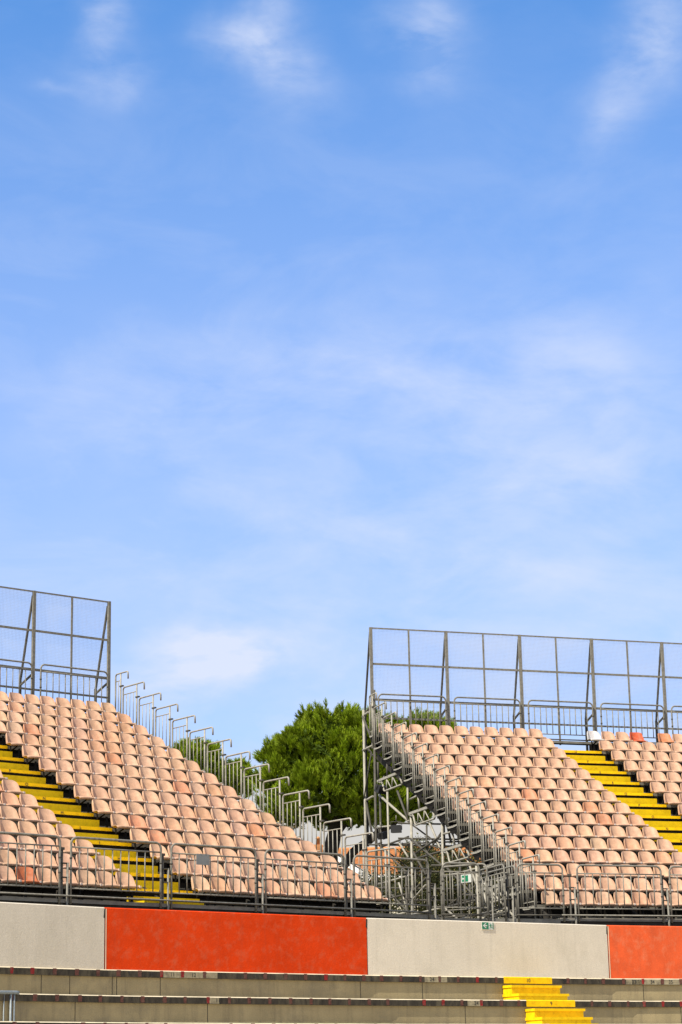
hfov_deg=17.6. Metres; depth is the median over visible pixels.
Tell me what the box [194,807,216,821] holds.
stadium seat
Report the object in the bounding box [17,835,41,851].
stadium seat
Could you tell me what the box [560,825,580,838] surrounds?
stadium seat
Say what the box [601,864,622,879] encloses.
stadium seat
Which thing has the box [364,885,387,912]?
stadium seat
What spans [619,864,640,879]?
stadium seat
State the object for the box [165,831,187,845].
stadium seat
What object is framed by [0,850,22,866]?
stadium seat
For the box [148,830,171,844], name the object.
stadium seat
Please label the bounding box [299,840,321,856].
stadium seat
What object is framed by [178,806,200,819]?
stadium seat
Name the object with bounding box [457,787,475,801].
stadium seat
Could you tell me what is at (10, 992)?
stair railing
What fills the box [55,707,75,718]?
stadium seat
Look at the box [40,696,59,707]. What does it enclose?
stadium seat
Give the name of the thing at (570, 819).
stadium seat
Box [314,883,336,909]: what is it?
stadium seat
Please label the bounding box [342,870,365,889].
stadium seat
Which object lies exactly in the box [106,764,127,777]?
stadium seat
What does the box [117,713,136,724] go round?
stadium seat
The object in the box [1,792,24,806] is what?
stadium seat
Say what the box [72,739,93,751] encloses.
stadium seat
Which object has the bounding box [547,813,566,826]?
stadium seat
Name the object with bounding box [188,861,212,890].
stadium seat
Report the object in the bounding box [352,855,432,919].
barrier
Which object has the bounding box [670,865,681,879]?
stadium seat
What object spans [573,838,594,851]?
stadium seat
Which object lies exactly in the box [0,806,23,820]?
stadium seat
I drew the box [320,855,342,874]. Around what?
stadium seat
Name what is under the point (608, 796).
stadium seat
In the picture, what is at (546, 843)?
stadium seat
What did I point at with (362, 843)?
handrail
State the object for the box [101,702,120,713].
stadium seat
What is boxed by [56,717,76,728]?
stadium seat
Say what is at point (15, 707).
stadium seat
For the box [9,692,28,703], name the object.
stadium seat
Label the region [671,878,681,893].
stadium seat
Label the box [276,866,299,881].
stadium seat
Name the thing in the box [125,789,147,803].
stadium seat
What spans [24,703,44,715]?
stadium seat
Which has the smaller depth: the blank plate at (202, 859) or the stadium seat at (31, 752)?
the blank plate at (202, 859)
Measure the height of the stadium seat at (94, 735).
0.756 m
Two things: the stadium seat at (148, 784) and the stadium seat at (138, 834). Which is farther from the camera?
the stadium seat at (148, 784)
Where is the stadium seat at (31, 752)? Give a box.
[22,745,43,764]
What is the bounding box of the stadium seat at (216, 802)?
[208,796,229,809]
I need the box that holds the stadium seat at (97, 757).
[89,751,110,764]
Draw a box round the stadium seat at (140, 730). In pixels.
[133,725,152,736]
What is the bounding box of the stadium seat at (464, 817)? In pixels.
[463,811,479,825]
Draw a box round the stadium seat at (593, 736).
[587,731,604,750]
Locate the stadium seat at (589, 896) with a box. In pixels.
[579,891,599,917]
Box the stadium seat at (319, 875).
[310,868,333,888]
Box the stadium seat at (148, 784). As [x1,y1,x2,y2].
[140,779,162,792]
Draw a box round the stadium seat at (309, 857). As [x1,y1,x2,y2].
[304,854,327,871]
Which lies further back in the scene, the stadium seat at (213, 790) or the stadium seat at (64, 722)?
the stadium seat at (64, 722)
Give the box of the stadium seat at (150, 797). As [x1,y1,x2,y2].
[142,791,164,804]
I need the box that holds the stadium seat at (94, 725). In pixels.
[87,720,107,731]
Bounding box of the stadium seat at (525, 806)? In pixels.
[518,800,537,814]
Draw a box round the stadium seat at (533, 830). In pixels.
[526,824,546,838]
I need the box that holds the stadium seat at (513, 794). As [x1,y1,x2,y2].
[506,789,524,802]
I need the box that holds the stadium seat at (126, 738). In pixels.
[119,733,139,745]
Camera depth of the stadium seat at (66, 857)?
46.49 m
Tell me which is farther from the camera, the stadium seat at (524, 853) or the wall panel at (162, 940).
the stadium seat at (524, 853)
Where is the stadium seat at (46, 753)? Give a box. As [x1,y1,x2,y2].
[39,747,60,759]
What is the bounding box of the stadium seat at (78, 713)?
[71,708,90,720]
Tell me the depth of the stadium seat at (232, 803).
54.45 m
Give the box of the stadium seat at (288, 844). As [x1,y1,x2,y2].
[283,839,305,855]
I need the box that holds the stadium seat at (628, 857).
[621,851,642,864]
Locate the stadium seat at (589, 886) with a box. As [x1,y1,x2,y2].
[581,877,602,892]
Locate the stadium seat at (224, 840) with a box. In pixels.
[217,835,240,849]
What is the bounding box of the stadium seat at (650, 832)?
[642,827,662,840]
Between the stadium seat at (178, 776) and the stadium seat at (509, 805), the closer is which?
the stadium seat at (178, 776)
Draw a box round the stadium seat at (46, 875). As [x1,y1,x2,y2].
[36,868,57,897]
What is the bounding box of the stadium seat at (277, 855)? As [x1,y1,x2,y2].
[271,852,293,869]
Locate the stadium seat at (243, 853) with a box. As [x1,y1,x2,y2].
[237,850,261,864]
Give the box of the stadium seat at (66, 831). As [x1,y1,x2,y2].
[56,824,79,838]
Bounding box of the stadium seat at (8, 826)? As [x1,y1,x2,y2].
[0,820,23,836]
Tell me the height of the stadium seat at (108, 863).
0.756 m
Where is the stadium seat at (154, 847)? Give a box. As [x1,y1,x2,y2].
[150,844,173,865]
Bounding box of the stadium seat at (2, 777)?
[0,770,7,779]
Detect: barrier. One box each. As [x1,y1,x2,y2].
[0,659,32,705]
[0,831,62,903]
[39,664,108,713]
[69,836,161,907]
[169,843,258,911]
[264,849,348,915]
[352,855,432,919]
[378,693,446,734]
[440,863,489,920]
[441,862,483,920]
[453,697,521,732]
[478,864,506,921]
[478,865,517,918]
[516,863,564,921]
[528,700,594,741]
[576,864,663,922]
[600,703,664,738]
[668,866,681,922]
[671,705,681,733]
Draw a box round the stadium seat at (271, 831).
[263,825,285,839]
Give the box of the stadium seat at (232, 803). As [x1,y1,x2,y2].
[224,797,245,810]
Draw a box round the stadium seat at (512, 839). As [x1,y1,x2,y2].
[505,836,524,851]
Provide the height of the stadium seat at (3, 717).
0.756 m
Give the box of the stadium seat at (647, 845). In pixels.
[640,839,661,852]
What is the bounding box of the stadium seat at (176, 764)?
[169,759,189,771]
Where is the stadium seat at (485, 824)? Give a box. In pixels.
[475,823,494,838]
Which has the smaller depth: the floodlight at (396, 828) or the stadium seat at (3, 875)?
the stadium seat at (3, 875)
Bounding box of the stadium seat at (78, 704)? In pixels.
[71,699,90,710]
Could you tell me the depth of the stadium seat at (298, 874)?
50.27 m
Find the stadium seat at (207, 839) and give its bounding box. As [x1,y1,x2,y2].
[200,833,223,848]
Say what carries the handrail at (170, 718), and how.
attached to the grandstand at (65, 808)
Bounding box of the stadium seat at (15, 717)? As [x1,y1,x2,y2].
[7,712,27,723]
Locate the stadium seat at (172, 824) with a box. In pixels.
[163,818,186,832]
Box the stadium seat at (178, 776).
[171,770,192,782]
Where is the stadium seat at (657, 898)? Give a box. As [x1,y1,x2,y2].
[649,892,669,918]
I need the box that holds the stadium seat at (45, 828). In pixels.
[37,822,61,837]
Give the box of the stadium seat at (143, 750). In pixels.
[136,745,156,757]
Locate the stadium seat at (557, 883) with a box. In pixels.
[545,877,566,892]
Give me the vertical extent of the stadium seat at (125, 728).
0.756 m
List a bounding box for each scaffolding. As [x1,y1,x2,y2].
[362,690,515,918]
[368,822,510,916]
[447,828,502,917]
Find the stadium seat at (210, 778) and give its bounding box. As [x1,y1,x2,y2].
[202,773,223,785]
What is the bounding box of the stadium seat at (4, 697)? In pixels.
[0,691,12,702]
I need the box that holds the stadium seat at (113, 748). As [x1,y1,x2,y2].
[104,742,125,754]
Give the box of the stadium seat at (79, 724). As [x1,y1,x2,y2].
[71,718,91,730]
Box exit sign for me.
[481,922,493,929]
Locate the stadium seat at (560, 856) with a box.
[553,850,573,864]
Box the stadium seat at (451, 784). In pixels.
[446,776,464,789]
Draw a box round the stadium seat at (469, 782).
[462,776,480,787]
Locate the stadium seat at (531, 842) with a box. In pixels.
[522,836,542,851]
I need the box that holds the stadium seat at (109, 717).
[102,712,121,723]
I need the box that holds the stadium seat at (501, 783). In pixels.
[494,777,512,790]
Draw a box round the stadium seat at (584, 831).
[576,825,596,837]
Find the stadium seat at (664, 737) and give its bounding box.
[658,733,675,742]
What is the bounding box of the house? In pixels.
[338,846,501,917]
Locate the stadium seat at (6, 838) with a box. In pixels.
[0,834,22,851]
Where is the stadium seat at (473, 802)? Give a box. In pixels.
[469,799,487,813]
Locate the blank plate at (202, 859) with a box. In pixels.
[196,854,208,864]
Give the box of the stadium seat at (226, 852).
[220,849,244,863]
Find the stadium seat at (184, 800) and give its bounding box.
[175,793,197,807]
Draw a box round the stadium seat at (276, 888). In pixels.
[264,880,286,907]
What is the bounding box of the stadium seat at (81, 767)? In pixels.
[73,761,94,774]
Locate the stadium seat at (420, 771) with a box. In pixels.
[419,764,437,779]
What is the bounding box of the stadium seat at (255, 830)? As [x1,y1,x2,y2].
[247,824,269,837]
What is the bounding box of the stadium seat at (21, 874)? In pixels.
[15,866,41,896]
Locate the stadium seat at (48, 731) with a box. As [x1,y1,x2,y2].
[39,725,60,737]
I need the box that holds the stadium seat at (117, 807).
[109,801,132,814]
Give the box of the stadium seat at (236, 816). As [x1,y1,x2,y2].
[227,810,249,823]
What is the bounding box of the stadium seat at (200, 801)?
[192,795,213,808]
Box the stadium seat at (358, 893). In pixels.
[348,885,372,911]
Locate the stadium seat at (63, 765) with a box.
[56,760,77,773]
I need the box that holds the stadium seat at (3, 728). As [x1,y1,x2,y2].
[0,721,10,734]
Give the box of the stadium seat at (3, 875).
[0,866,21,895]
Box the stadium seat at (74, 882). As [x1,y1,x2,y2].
[56,869,82,893]
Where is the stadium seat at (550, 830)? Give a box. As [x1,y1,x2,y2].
[543,825,563,838]
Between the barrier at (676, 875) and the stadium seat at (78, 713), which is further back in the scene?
the stadium seat at (78, 713)
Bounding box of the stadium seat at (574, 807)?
[567,802,586,814]
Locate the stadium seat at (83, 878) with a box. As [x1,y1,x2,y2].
[76,870,102,899]
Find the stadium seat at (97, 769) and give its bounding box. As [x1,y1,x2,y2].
[90,763,111,775]
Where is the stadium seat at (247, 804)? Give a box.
[239,799,261,812]
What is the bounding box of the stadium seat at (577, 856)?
[570,850,591,863]
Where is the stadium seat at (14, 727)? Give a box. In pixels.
[6,722,27,745]
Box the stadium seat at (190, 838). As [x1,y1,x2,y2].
[183,832,204,847]
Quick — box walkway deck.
[411,914,560,923]
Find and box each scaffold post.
[60,847,68,904]
[162,853,169,909]
[257,859,263,913]
[346,865,352,916]
[404,872,412,913]
[429,870,436,919]
[484,873,493,921]
[505,873,514,921]
[567,874,576,923]
[662,875,669,925]
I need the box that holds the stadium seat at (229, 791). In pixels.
[221,786,242,798]
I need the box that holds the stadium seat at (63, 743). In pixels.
[56,737,76,750]
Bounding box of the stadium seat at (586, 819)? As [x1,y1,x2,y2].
[580,813,599,826]
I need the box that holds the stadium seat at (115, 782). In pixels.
[107,776,129,789]
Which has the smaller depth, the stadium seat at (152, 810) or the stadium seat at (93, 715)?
the stadium seat at (152, 810)
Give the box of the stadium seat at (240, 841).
[234,836,257,850]
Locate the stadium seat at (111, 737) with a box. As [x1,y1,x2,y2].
[103,732,123,743]
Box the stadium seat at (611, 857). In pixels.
[604,851,625,863]
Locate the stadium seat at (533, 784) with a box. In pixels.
[526,778,544,791]
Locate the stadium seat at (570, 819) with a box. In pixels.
[563,813,583,826]
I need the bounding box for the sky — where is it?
[0,0,681,847]
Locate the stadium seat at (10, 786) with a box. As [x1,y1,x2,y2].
[2,779,24,793]
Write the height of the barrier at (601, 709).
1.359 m
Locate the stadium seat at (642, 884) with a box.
[634,878,655,893]
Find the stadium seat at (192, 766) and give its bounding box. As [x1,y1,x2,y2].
[184,760,205,784]
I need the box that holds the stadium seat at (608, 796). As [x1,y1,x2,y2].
[601,791,620,804]
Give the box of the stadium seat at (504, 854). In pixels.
[500,849,518,871]
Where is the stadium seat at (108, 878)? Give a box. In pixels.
[96,871,121,900]
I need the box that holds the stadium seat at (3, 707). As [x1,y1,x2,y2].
[0,701,12,712]
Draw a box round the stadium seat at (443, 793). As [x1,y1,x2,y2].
[441,787,459,802]
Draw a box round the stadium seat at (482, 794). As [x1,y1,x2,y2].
[474,788,492,800]
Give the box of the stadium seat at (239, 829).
[230,823,253,836]
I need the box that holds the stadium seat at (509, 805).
[501,800,520,813]
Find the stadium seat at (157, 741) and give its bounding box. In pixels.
[150,736,169,748]
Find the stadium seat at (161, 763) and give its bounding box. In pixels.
[153,757,174,770]
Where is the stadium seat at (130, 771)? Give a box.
[123,766,144,778]
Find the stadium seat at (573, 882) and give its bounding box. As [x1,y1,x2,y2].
[564,877,584,892]
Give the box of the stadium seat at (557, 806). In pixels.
[550,801,569,814]
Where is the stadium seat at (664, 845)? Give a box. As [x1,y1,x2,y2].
[657,839,677,851]
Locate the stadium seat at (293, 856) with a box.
[288,853,311,871]
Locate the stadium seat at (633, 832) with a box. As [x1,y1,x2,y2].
[626,826,646,838]
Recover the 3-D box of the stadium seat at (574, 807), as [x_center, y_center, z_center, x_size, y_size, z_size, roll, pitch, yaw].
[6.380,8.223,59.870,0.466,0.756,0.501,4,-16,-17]
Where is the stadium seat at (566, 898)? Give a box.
[559,891,581,917]
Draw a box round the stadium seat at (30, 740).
[22,734,43,758]
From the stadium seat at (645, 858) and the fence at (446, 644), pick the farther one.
the fence at (446, 644)
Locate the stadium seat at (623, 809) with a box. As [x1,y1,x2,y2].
[615,803,634,815]
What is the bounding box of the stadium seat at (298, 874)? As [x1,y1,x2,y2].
[293,867,315,888]
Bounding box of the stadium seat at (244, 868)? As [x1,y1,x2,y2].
[241,864,260,879]
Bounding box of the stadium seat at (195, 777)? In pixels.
[187,771,207,784]
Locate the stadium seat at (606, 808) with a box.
[599,802,618,815]
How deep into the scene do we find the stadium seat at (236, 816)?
53.43 m
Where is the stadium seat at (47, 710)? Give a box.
[40,705,59,716]
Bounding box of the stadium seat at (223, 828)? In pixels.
[214,821,236,835]
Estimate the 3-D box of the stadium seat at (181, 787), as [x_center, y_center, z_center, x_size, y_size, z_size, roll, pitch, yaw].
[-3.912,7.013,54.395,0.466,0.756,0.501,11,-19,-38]
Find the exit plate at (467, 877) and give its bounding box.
[461,874,470,882]
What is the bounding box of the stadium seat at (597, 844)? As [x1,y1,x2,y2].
[590,838,610,850]
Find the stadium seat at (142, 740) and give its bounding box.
[134,735,154,746]
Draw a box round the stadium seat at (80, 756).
[72,750,93,762]
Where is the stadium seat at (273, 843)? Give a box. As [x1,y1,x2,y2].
[267,838,290,852]
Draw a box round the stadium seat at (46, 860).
[36,852,58,868]
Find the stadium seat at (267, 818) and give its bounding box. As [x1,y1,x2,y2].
[259,812,281,825]
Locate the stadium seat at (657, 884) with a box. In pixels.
[651,878,673,891]
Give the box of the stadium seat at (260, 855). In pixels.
[256,851,278,865]
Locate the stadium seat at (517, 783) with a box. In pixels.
[510,778,528,791]
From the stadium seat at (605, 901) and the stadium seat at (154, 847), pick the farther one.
the stadium seat at (605, 901)
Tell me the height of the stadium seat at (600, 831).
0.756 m
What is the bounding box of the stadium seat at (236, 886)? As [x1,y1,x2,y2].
[227,878,252,906]
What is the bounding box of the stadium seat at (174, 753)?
[167,748,187,760]
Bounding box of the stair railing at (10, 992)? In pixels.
[0,990,19,1020]
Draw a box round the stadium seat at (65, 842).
[56,838,81,853]
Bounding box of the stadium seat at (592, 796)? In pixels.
[585,791,604,803]
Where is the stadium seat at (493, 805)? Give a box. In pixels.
[485,799,504,813]
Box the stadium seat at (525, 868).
[515,863,532,885]
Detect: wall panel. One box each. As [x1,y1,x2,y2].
[0,902,104,968]
[104,907,366,974]
[366,918,608,977]
[606,925,681,978]
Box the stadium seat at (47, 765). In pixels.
[39,758,60,777]
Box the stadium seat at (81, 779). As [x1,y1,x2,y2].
[73,773,95,786]
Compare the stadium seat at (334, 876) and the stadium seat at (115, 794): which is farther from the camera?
the stadium seat at (115, 794)
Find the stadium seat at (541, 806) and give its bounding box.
[534,801,553,814]
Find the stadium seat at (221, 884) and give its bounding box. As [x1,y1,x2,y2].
[209,877,234,905]
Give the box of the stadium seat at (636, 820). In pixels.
[628,815,648,826]
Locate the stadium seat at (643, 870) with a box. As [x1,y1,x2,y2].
[636,864,657,879]
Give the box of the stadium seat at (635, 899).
[632,892,653,914]
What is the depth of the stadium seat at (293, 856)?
51.27 m
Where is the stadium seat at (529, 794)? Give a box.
[522,789,541,802]
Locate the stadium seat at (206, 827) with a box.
[197,820,220,834]
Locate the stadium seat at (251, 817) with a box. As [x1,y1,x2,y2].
[243,811,265,824]
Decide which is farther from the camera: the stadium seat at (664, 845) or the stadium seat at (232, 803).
the stadium seat at (664, 845)
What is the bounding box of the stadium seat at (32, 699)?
[24,694,44,705]
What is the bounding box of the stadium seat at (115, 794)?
[108,788,130,801]
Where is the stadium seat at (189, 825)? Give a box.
[180,819,203,833]
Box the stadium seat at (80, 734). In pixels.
[72,728,92,740]
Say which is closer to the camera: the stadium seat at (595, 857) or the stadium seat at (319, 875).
the stadium seat at (319, 875)
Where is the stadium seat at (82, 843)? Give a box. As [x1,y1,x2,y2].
[75,839,100,854]
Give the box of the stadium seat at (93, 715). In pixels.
[86,710,106,721]
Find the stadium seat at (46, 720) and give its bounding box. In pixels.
[40,715,60,727]
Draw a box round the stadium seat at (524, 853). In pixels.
[518,849,538,862]
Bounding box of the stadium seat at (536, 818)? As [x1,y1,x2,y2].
[530,812,550,826]
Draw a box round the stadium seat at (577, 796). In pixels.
[570,790,588,803]
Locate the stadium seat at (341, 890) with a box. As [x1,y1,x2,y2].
[331,884,355,910]
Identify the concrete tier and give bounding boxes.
[0,966,681,1000]
[0,993,681,1023]
[0,1021,349,1023]
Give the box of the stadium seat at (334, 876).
[326,869,349,889]
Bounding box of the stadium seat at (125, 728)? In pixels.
[118,723,137,734]
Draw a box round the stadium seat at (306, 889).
[297,882,322,909]
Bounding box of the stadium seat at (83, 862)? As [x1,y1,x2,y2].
[76,854,101,870]
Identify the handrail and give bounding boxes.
[115,671,128,718]
[122,681,144,728]
[138,692,161,741]
[155,703,178,753]
[172,715,195,764]
[189,726,213,776]
[207,739,231,790]
[225,751,250,804]
[243,763,269,816]
[262,776,289,830]
[282,790,309,843]
[302,803,330,858]
[323,818,351,872]
[344,832,373,887]
[366,847,396,911]
[369,692,376,747]
[373,702,386,757]
[383,712,396,768]
[393,722,406,779]
[403,732,416,790]
[413,743,427,802]
[424,754,438,813]
[435,765,450,826]
[446,776,461,838]
[458,788,473,851]
[470,801,486,862]
[482,813,499,877]
[495,827,512,887]
[508,840,525,907]
[521,854,539,918]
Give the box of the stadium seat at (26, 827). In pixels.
[18,821,41,836]
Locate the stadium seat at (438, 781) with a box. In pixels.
[430,776,448,790]
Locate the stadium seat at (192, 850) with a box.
[185,846,209,861]
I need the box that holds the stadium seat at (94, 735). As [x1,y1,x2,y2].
[88,730,108,742]
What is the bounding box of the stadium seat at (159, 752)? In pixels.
[151,747,171,758]
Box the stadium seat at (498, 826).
[494,823,510,837]
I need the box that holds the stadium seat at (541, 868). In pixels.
[531,863,552,878]
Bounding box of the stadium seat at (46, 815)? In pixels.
[37,808,61,823]
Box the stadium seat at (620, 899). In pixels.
[613,892,635,917]
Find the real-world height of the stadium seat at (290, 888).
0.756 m
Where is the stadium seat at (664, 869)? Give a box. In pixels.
[653,865,674,879]
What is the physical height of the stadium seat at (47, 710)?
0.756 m
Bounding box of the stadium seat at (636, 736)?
[629,732,647,741]
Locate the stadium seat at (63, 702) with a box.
[55,697,75,708]
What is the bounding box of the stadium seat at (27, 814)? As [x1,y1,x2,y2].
[19,807,42,821]
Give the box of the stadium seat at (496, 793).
[489,788,508,801]
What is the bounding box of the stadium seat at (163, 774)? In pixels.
[155,768,176,781]
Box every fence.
[0,586,110,703]
[364,627,681,847]
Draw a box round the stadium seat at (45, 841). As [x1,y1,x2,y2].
[37,837,58,852]
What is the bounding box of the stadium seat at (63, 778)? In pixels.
[56,772,78,791]
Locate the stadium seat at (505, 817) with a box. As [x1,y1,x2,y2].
[497,811,516,825]
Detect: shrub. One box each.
[357,866,396,912]
[378,846,456,914]
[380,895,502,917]
[396,833,439,909]
[418,849,493,917]
[420,843,470,912]
[466,852,502,917]
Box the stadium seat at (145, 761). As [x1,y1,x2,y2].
[137,756,158,768]
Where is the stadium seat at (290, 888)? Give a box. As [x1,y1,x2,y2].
[281,881,304,908]
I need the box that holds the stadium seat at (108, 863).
[97,855,119,871]
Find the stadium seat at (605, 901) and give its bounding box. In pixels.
[596,892,617,917]
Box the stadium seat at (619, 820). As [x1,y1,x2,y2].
[612,814,632,827]
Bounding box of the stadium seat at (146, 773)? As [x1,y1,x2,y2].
[139,767,160,780]
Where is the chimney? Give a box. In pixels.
[314,836,322,851]
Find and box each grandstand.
[0,702,417,918]
[376,733,681,925]
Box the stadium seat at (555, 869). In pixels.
[549,863,570,878]
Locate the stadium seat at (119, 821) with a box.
[110,814,134,834]
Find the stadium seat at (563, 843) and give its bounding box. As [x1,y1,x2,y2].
[556,837,577,851]
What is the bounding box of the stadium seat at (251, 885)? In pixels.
[245,879,270,901]
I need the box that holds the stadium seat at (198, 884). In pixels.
[191,876,216,898]
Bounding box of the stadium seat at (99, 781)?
[90,774,112,787]
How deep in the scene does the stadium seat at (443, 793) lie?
59.81 m
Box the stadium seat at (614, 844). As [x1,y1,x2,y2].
[607,838,627,852]
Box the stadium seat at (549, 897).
[541,891,562,913]
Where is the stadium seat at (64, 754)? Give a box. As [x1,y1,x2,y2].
[56,748,77,761]
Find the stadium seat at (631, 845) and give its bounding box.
[624,839,644,852]
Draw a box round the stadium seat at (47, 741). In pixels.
[39,736,60,748]
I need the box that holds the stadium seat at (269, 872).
[259,865,282,880]
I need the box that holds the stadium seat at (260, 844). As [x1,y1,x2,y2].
[250,837,273,851]
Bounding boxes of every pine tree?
[166,736,255,798]
[247,697,458,867]
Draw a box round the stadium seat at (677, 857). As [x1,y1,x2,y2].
[672,852,681,864]
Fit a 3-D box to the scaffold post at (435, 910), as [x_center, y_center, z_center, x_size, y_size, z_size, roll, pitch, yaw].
[2.081,9.327,49.855,0.161,2.430,0.126,10,-19,-37]
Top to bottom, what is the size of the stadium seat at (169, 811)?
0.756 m
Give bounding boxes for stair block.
[502,985,568,999]
[525,1008,592,1023]
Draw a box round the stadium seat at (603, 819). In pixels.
[596,814,615,827]
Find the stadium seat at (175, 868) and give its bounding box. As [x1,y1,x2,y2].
[172,860,193,881]
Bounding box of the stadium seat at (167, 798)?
[159,792,181,805]
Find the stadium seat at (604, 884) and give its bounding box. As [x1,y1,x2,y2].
[599,877,620,892]
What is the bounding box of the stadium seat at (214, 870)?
[206,862,230,877]
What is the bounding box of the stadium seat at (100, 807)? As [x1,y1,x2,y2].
[92,799,115,819]
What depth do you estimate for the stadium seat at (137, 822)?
50.68 m
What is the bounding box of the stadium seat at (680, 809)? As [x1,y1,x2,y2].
[678,804,681,815]
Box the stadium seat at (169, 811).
[161,805,183,818]
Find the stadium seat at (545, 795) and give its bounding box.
[538,790,557,802]
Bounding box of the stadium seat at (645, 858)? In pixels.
[638,851,659,864]
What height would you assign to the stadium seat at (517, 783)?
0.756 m
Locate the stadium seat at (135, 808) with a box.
[127,802,149,816]
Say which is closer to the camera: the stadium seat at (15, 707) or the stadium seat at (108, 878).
the stadium seat at (108, 878)
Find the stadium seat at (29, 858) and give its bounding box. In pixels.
[17,851,41,867]
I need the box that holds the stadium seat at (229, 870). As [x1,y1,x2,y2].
[224,863,247,878]
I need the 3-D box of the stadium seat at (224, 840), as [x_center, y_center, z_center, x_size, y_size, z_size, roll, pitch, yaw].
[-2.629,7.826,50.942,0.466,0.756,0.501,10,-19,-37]
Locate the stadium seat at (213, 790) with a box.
[205,784,226,797]
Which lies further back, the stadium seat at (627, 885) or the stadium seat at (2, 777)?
the stadium seat at (627, 885)
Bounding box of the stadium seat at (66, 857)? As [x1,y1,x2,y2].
[56,853,81,869]
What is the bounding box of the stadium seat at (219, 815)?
[211,808,233,822]
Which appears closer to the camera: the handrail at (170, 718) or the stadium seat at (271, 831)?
the stadium seat at (271, 831)
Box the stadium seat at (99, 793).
[91,787,113,813]
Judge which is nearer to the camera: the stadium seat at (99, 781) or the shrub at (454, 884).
the stadium seat at (99, 781)
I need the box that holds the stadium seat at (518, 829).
[509,824,529,838]
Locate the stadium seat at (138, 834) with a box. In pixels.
[130,829,150,849]
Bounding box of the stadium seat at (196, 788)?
[189,783,210,796]
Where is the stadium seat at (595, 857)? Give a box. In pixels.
[587,851,608,863]
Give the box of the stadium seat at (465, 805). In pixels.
[452,799,471,813]
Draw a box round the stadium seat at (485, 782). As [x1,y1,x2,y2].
[478,777,496,790]
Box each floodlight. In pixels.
[374,776,387,793]
[377,822,387,839]
[391,815,401,832]
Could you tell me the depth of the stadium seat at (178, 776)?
55.59 m
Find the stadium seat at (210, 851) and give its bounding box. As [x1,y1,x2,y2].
[203,847,226,862]
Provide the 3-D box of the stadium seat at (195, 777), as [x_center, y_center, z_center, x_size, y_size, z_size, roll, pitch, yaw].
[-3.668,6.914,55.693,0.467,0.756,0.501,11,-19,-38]
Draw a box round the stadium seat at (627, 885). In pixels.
[616,878,638,893]
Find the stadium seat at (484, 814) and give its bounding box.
[481,811,499,822]
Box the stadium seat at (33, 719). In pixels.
[23,713,44,725]
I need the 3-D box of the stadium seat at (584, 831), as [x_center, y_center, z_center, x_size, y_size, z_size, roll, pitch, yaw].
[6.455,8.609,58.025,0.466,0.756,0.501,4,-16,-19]
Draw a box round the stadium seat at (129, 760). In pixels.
[121,754,142,767]
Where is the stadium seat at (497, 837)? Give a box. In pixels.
[489,836,507,862]
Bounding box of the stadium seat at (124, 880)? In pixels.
[115,872,141,900]
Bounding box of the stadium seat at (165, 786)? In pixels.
[157,780,178,793]
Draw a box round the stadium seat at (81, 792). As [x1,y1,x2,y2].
[74,785,96,805]
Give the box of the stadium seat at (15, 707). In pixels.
[8,702,28,713]
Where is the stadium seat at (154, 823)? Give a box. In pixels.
[146,816,169,830]
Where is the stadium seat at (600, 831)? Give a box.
[593,826,613,839]
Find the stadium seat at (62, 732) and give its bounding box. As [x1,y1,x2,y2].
[56,727,76,739]
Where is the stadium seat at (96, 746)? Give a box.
[88,741,109,753]
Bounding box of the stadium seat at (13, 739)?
[6,733,27,751]
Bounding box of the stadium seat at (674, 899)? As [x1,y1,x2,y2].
[669,892,681,918]
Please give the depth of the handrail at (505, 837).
54.95 m
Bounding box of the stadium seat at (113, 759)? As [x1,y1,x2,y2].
[105,753,126,765]
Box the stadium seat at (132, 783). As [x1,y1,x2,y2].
[124,777,146,790]
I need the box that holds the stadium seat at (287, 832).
[279,826,301,845]
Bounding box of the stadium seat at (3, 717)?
[0,711,11,722]
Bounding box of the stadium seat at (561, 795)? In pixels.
[554,790,573,801]
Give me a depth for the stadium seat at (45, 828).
48.23 m
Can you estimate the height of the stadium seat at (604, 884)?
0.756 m
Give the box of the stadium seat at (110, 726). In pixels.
[102,721,122,733]
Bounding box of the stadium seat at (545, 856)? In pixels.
[535,850,556,862]
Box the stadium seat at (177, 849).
[168,845,191,874]
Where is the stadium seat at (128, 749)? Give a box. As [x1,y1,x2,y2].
[120,744,140,756]
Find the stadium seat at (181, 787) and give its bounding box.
[173,781,194,794]
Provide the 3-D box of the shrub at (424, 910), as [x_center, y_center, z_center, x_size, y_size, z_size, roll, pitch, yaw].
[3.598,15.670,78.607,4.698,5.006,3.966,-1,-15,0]
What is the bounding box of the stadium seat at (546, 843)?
[539,837,560,851]
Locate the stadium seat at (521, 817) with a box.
[514,812,533,825]
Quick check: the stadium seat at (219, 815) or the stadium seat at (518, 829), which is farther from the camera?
the stadium seat at (518, 829)
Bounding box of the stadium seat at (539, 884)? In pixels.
[527,877,548,900]
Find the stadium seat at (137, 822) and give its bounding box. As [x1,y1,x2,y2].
[128,815,151,829]
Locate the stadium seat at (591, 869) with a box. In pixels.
[584,866,605,878]
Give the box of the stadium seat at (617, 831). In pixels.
[610,826,629,839]
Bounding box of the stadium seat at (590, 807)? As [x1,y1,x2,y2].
[583,802,602,815]
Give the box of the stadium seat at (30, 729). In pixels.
[23,724,43,736]
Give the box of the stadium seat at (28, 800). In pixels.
[19,794,42,808]
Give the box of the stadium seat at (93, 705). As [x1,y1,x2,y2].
[86,701,105,712]
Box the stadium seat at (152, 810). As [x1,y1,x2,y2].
[144,803,166,817]
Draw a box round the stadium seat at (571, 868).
[567,863,588,876]
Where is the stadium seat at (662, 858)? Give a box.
[655,852,676,864]
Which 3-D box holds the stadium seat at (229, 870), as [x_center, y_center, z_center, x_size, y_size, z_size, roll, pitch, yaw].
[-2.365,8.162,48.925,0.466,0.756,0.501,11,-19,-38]

